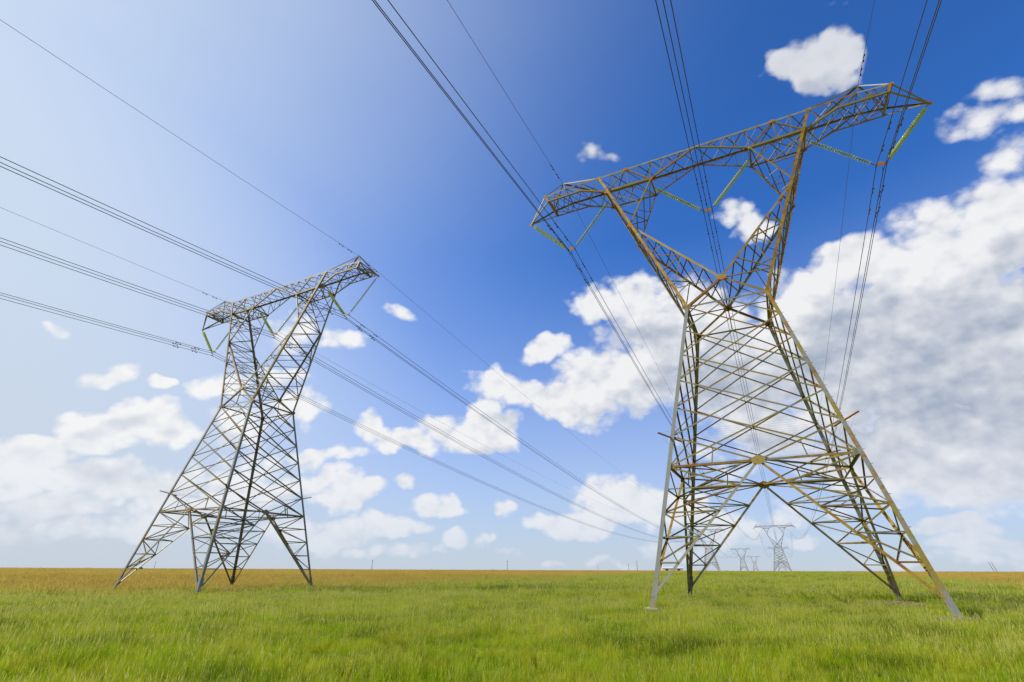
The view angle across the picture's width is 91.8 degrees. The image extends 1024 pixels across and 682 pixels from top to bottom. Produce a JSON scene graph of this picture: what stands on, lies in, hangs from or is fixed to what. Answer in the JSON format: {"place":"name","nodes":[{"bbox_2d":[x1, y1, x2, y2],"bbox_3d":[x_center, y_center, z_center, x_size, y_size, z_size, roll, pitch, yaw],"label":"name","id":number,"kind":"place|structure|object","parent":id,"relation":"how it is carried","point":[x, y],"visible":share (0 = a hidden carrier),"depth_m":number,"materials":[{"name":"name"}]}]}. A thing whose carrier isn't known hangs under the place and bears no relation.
{"place":"outdoors","nodes":[
{"label":"outdoors","id":0,"kind":"place"},
{"bbox_2d":[0,567,1023,681],"bbox_3d":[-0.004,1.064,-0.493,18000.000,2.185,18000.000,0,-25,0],"label":"ground","id":1,"kind":"structure","parent":0,"point":[596,654],"depth_m":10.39,"materials":[{"name":"green plant"}]},
{"bbox_2d":[112,255,379,594],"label":"lattice tower","id":2,"kind":"structure","parent":1,"relation":"on","point":[213,535],"depth_m":57.76,"materials":[{"name":"metal"}]},
{"bbox_2d":[202,318,239,355],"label":"insulator set","id":3,"kind":"object","parent":2,"relation":"hanging from","point":[207,341],"visible":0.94,"depth_m":68.23,"materials":[{"name":"glass"}]},
{"bbox_2d":[0,298,703,547],"bbox_3d":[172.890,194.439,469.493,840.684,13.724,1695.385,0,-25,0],"label":"conductor","id":4,"kind":"object","parent":3,"relation":"hanging from","point":[260,379],"visible":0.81,"depth_m":67.98,"materials":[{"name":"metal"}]},
{"bbox_2d":[1,295,702,546],"bbox_3d":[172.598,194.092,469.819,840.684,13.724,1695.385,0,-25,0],"label":"conductor","id":5,"kind":"object","parent":3,"relation":"hanging from","point":[273,383],"visible":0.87,"depth_m":69.58,"materials":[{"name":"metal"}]},
{"bbox_2d":[0,292,747,562],"bbox_3d":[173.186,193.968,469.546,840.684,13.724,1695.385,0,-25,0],"label":"conductor","id":6,"kind":"object","parent":3,"relation":"hanging from","point":[251,370],"visible":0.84,"depth_m":68.36,"materials":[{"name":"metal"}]},
{"bbox_2d":[260,301,302,337],"bbox_3d":[-30.139,-2.483,63.858,8.151,4.703,0.330,-12,-27,24],"label":"insulator set","id":7,"kind":"object","parent":2,"relation":"hanging from","point":[266,322],"visible":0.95,"depth_m":63.19,"materials":[{"name":"glass"}]},
{"bbox_2d":[1,238,735,557],"bbox_3d":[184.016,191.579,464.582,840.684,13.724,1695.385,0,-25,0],"label":"conductor","id":8,"kind":"object","parent":7,"relation":"hanging from","point":[278,335],"visible":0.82,"depth_m":58.90,"materials":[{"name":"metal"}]},
{"bbox_2d":[0,241,741,553],"bbox_3d":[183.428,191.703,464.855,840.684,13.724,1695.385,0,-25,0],"label":"conductor","id":9,"kind":"object","parent":7,"relation":"hanging from","point":[257,331],"visible":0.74,"depth_m":59.10,"materials":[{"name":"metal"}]},
{"bbox_2d":[1,245,743,557],"bbox_3d":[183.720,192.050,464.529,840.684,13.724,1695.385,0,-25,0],"label":"conductor","id":10,"kind":"object","parent":7,"relation":"hanging from","point":[259,334],"visible":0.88,"depth_m":58.48,"materials":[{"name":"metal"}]},
{"bbox_2d":[0,207,656,523],"bbox_3d":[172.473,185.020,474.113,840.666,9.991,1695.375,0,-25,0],"label":"earth wire","id":11,"kind":"object","parent":2,"relation":"on","point":[262,322],"visible":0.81,"depth_m":70.27,"materials":[{"name":"metal"}]},
{"bbox_2d":[328,279,375,319],"bbox_3d":[-19.310,-4.731,58.828,7.932,4.872,0.330,-12,-27,24],"label":"insulator set","id":12,"kind":"object","parent":2,"relation":"hanging from","point":[335,302],"visible":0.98,"depth_m":58.16,"materials":[{"name":"glass"}]},
{"bbox_2d":[0,156,718,538],"bbox_3d":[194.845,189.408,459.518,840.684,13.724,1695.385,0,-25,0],"label":"conductor","id":13,"kind":"object","parent":12,"relation":"hanging from","point":[276,282],"visible":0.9,"depth_m":46.59,"materials":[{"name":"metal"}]},
{"bbox_2d":[0,162,744,557],"bbox_3d":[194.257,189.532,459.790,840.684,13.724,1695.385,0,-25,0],"label":"conductor","id":14,"kind":"object","parent":12,"relation":"hanging from","point":[272,284],"visible":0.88,"depth_m":46.93,"materials":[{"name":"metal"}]},
{"bbox_2d":[0,166,749,553],"bbox_3d":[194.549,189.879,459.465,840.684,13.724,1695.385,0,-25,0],"label":"conductor","id":15,"kind":"object","parent":12,"relation":"hanging from","point":[262,282],"visible":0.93,"depth_m":46.32,"materials":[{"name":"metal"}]},
{"bbox_2d":[1,20,741,548],"bbox_3d":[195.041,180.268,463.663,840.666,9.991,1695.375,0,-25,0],"label":"earth wire","id":16,"kind":"object","parent":2,"relation":"on","point":[265,194],"visible":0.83,"depth_m":47.97,"materials":[{"name":"metal"}]},
{"bbox_2d":[688,528,723,569],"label":"lattice tower","id":17,"kind":"structure","parent":1,"relation":"on","point":[714,564],"depth_m":449.06,"materials":[{"name":"metal"}]},
{"bbox_2d":[731,548,750,570],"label":"lattice tower","id":18,"kind":"structure","parent":1,"relation":"on","point":[742,560],"depth_m":821.38,"materials":[{"name":"metal"}]},
{"bbox_2d":[529,82,962,616],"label":"lattice tower","id":19,"kind":"structure","parent":1,"relation":"on","point":[940,590],"depth_m":35.96,"materials":[{"name":"metal"}]},
{"bbox_2d":[533,201,608,254],"bbox_3d":[5.615,-10.320,47.440,7.932,4.872,0.330,-12,-27,24],"label":"insulator set","id":20,"kind":"object","parent":19,"relation":"hanging from","point":[552,238],"visible":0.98,"depth_m":46.80,"materials":[{"name":"glass"}]},
{"bbox_2d":[372,0,760,539],"bbox_3d":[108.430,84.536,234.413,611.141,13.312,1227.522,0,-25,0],"label":"conductor","id":21,"kind":"object","parent":20,"relation":"hanging from","point":[508,174],"visible":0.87,"depth_m":34.06,"materials":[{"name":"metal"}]},
{"bbox_2d":[388,0,769,557],"bbox_3d":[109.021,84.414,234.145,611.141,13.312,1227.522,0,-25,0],"label":"conductor","id":22,"kind":"object","parent":20,"relation":"hanging from","point":[527,186],"visible":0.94,"depth_m":35.56,"materials":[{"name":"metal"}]},
{"bbox_2d":[447,0,759,532],"bbox_3d":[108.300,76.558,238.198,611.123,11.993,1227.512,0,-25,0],"label":"earth wire","id":23,"kind":"object","parent":19,"relation":"attached to","point":[556,174],"visible":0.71,"depth_m":46.12,"materials":[{"name":"metal"}]},
{"bbox_2d":[653,159,749,215],"bbox_3d":[16.494,-12.591,42.529,8.151,4.703,0.330,-12,-27,24],"label":"insulator set","id":24,"kind":"object","parent":19,"relation":"hanging from","point":[659,190],"visible":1,"depth_m":41.87,"materials":[{"name":"glass"}]},
{"bbox_2d":[655,0,777,547],"bbox_3d":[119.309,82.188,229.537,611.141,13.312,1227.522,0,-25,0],"label":"conductor","id":25,"kind":"object","parent":24,"relation":"hanging from","point":[697,184],"visible":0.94,"depth_m":35.26,"materials":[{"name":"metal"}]},
{"bbox_2d":[670,0,778,548],"bbox_3d":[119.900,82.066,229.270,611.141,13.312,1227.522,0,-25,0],"label":"conductor","id":26,"kind":"object","parent":24,"relation":"hanging from","point":[706,182],"visible":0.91,"depth_m":35.16,"materials":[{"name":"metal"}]},
{"bbox_2d":[790,0,874,541],"bbox_3d":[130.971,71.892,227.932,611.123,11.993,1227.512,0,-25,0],"label":"earth wire","id":27,"kind":"object","parent":19,"relation":"on","point":[845,194],"visible":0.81,"depth_m":47.46,"materials":[{"name":"metal"}]},
{"bbox_2d":[806,105,927,170],"bbox_3d":[27.372,-14.797,37.588,7.932,4.872,0.330,-12,-27,24],"label":"insulator set","id":28,"kind":"object","parent":19,"relation":"hanging from","point":[909,129],"visible":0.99,"depth_m":36.87,"materials":[{"name":"glass"}]},
{"bbox_2d":[791,0,927,554],"bbox_3d":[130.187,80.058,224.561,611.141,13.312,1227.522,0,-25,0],"label":"conductor","id":29,"kind":"object","parent":28,"relation":"hanging from","point":[888,128],"visible":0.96,"depth_m":36.06,"materials":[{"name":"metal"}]},
{"bbox_2d":[792,0,941,548],"bbox_3d":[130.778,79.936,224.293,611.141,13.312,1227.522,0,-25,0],"label":"conductor","id":30,"kind":"object","parent":28,"relation":"hanging from","point":[902,118],"visible":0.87,"depth_m":35.99,"materials":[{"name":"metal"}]},
{"bbox_2d":[753,523,795,570],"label":"lattice tower","id":31,"kind":"structure","parent":1,"relation":"on","point":[777,545],"depth_m":409.06,"materials":[{"name":"metal"}]},
{"bbox_2d":[768,546,788,570],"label":"lattice tower","id":32,"kind":"structure","parent":1,"relation":"on","point":[781,559],"depth_m":784.51,"materials":[{"name":"metal"}]},
{"bbox_2d":[0,0,1023,571],"label":"sky","id":33,"kind":"structure","parent":0,"point":[321,107],"materials":[{"name":"blue"}]},
{"bbox_2d":[374,0,765,551],"bbox_3d":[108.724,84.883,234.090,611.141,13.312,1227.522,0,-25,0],"label":"conductor","id":34,"kind":"object","parent":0,"point":[519,187],"visible":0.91,"depth_m":34.77,"materials":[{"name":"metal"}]},
{"bbox_2d":[662,567,682,570],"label":"farm shed","id":35,"kind":"structure","parent":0,"point":[670,568],"depth_m":606.91,"materials":[{"name":"white metal"}]},
{"bbox_2d":[663,0,778,550],"bbox_3d":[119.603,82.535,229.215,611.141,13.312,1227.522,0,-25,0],"label":"conductor","id":36,"kind":"object","parent":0,"point":[700,177],"visible":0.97,"depth_m":33.86,"materials":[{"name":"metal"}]},
{"bbox_2d":[640,601,982,620],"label":"bare soil","id":37,"kind":"structure","parent":0,"point":[919,604],"depth_m":30.05,"materials":[{"name":"brown soil"}]},
{"bbox_2d":[807,0,939,531],"bbox_3d":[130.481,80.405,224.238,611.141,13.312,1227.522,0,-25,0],"label":"conductor","id":38,"kind":"object","parent":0,"point":[889,153],"visible":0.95,"depth_m":35.63,"materials":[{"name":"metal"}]}
]}

